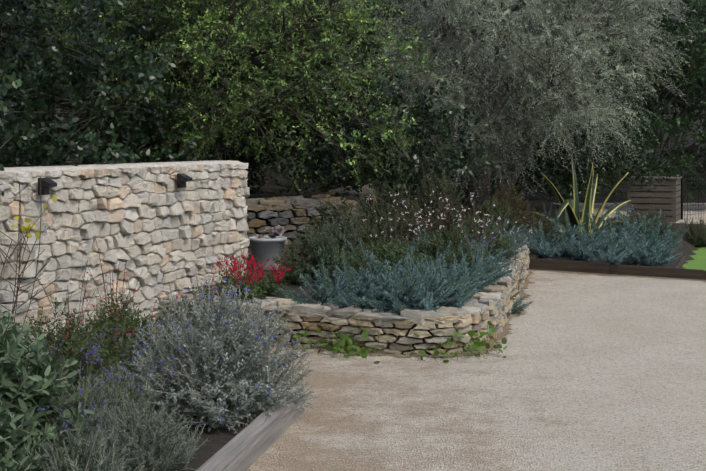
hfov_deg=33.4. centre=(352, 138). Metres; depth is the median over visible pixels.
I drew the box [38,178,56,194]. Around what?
wall light
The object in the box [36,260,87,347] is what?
flowering plant
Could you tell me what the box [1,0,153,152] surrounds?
tree
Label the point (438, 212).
gaura
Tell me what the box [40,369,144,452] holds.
lavender
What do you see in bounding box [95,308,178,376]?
perennial
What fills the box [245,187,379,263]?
old wall stones
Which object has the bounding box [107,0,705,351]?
terrain
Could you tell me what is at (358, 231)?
shrub
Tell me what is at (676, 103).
tree
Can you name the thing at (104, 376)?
lavender plant
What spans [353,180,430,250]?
shrub
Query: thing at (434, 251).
shrub
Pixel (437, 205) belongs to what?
shrub
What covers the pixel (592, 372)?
ground
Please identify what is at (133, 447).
shrub
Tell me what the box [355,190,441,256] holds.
gaura
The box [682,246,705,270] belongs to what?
lawn
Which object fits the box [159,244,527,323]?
top wall
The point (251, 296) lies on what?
salvia leaves
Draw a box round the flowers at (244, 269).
[216,254,273,296]
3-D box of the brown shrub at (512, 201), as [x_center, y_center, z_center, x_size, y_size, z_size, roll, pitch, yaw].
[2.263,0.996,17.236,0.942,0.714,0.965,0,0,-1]
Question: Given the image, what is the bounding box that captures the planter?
[248,236,286,269]
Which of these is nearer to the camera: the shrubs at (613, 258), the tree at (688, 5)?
the shrubs at (613, 258)
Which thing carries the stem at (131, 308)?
on the perennial at (144, 323)
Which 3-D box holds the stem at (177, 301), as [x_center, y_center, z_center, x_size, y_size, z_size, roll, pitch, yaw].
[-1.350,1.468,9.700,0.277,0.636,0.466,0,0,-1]
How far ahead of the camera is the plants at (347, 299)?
10.55 m
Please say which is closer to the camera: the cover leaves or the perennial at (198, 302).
the perennial at (198, 302)
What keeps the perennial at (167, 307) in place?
on the bed soil
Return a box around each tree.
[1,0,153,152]
[8,0,67,75]
[38,0,266,111]
[108,0,351,122]
[231,0,522,101]
[241,0,410,106]
[333,0,654,208]
[352,0,616,182]
[480,0,704,202]
[619,0,705,155]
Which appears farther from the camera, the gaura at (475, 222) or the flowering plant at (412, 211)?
the flowering plant at (412, 211)
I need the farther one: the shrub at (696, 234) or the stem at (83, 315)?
the shrub at (696, 234)
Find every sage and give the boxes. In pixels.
[0,311,65,381]
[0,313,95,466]
[0,391,56,470]
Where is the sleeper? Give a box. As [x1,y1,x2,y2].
[196,395,304,470]
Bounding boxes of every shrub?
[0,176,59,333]
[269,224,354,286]
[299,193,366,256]
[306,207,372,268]
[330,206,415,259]
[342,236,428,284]
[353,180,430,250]
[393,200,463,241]
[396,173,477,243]
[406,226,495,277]
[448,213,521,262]
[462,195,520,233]
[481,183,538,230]
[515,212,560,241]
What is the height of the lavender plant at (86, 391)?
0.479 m
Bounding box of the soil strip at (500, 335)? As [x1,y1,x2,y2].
[273,271,534,356]
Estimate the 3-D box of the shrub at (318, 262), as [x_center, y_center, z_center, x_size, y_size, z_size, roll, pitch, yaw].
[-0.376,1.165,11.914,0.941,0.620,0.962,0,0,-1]
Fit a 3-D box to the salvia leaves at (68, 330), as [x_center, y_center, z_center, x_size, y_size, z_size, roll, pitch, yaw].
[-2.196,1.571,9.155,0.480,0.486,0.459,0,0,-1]
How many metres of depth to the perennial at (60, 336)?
8.45 m
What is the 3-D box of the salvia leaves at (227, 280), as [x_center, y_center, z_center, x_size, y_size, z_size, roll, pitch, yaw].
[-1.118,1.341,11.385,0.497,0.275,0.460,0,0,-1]
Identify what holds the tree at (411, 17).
on the terrain at (268, 189)
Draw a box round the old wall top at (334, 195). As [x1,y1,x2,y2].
[246,183,372,210]
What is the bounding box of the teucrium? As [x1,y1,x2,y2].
[107,278,320,433]
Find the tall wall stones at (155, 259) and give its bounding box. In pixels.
[0,163,249,367]
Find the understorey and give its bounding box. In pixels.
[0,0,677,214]
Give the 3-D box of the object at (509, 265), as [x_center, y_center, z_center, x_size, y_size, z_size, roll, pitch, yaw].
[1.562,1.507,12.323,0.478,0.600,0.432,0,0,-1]
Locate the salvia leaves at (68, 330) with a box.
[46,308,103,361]
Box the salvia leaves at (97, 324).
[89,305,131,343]
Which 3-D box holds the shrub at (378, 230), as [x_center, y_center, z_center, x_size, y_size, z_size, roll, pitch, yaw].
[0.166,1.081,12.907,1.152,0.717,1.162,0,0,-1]
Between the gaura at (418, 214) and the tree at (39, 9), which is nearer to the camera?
the gaura at (418, 214)
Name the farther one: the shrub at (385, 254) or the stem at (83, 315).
the shrub at (385, 254)
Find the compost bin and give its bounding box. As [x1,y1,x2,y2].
[626,176,681,222]
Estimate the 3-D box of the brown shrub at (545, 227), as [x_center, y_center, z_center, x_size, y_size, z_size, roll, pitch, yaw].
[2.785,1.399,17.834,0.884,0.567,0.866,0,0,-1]
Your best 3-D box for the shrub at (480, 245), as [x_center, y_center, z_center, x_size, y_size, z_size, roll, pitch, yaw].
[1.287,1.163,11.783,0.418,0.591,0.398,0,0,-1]
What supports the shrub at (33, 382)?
on the bed soil
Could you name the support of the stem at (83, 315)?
on the perennial at (60, 336)
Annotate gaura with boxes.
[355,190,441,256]
[380,186,456,243]
[399,181,484,238]
[437,188,510,255]
[473,209,537,263]
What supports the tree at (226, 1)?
on the terrain at (268, 189)
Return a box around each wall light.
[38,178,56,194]
[177,173,191,187]
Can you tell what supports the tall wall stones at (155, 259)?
on the ground at (592, 372)
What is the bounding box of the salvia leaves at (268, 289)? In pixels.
[243,271,289,295]
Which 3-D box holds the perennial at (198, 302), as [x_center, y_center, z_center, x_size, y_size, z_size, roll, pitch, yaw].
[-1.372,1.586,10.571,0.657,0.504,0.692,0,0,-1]
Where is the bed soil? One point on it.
(218, 440)
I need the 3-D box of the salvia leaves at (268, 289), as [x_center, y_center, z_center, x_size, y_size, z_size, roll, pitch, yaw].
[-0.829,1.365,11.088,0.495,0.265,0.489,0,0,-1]
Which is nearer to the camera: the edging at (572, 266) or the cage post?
the edging at (572, 266)
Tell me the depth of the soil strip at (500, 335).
10.33 m
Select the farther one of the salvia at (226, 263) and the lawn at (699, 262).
the lawn at (699, 262)
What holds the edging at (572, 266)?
on the ground at (592, 372)
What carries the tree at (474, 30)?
on the terrain at (268, 189)
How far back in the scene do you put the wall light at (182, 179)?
11.04 m
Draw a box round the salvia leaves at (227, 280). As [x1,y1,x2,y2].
[211,263,259,289]
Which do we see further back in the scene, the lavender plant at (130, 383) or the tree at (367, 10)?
the tree at (367, 10)
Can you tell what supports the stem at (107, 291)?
on the perennial at (114, 320)
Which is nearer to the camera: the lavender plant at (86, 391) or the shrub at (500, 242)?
the lavender plant at (86, 391)
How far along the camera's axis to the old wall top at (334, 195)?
13.96 m
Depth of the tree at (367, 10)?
30.82 m
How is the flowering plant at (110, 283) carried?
on the bed soil
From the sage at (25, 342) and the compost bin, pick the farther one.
the compost bin
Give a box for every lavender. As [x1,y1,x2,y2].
[18,423,156,470]
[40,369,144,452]
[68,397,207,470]
[77,365,160,426]
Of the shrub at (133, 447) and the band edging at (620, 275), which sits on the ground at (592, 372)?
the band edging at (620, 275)
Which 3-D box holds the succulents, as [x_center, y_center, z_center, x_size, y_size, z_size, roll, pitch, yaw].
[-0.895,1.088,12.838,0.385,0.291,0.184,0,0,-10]
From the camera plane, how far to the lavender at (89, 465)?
5.49 m
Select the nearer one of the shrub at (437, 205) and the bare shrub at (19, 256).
the bare shrub at (19, 256)
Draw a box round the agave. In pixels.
[519,157,630,239]
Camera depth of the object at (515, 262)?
13.28 m
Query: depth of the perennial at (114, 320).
9.45 m
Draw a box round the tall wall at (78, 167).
[0,160,242,342]
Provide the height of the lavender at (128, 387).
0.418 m
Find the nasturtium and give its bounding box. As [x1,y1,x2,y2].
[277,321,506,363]
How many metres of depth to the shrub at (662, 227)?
19.05 m
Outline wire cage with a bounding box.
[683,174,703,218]
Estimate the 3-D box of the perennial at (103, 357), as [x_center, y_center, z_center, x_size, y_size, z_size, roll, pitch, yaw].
[-1.716,1.509,7.977,0.879,0.592,0.833,0,0,-1]
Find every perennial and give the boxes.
[23,297,123,389]
[49,320,151,393]
[82,290,161,362]
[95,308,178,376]
[144,297,201,357]
[172,287,219,331]
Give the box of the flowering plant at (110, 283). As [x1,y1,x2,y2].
[95,238,126,324]
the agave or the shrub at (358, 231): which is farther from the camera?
the agave
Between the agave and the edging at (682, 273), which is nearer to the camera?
the edging at (682, 273)
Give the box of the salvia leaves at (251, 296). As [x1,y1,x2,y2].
[215,272,266,301]
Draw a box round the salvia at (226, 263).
[208,250,265,282]
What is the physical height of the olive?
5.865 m
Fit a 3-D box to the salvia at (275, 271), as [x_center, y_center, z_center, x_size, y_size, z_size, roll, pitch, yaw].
[-0.789,1.292,11.123,0.421,0.361,0.401,0,0,-1]
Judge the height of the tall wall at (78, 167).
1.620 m
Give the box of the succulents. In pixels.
[255,225,287,243]
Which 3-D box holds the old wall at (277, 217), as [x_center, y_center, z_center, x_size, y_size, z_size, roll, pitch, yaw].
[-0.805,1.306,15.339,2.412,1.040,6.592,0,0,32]
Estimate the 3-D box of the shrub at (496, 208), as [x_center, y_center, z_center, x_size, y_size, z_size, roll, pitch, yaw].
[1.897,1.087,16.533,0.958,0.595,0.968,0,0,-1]
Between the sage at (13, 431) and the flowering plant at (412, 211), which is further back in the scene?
the flowering plant at (412, 211)
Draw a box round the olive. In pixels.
[278,0,696,212]
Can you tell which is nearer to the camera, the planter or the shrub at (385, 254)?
the shrub at (385, 254)
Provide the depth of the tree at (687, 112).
29.08 m
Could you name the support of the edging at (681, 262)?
on the ground at (592, 372)
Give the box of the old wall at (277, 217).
[247,208,333,254]
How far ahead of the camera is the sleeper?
6.68 m
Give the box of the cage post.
[681,172,682,219]
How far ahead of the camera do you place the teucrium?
7.39 m
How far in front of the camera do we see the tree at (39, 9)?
18.90 m
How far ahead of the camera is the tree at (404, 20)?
26.02 m
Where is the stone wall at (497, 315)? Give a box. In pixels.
[157,248,529,355]
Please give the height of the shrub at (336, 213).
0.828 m
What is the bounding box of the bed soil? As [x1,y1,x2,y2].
[41,354,272,470]
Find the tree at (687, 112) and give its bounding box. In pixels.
[416,0,705,211]
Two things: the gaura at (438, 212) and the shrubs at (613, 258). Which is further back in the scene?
the shrubs at (613, 258)
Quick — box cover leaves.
[559,220,630,231]
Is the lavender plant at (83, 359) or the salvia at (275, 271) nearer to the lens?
the lavender plant at (83, 359)
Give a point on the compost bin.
(667, 199)
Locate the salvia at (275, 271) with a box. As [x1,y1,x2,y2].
[248,256,290,290]
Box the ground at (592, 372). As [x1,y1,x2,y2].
[246,203,705,470]
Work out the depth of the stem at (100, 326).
8.05 m
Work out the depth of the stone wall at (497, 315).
9.98 m
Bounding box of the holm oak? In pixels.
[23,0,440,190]
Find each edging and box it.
[529,258,610,273]
[529,269,705,281]
[610,264,704,279]
[675,256,685,267]
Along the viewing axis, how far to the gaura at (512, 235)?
13.86 m

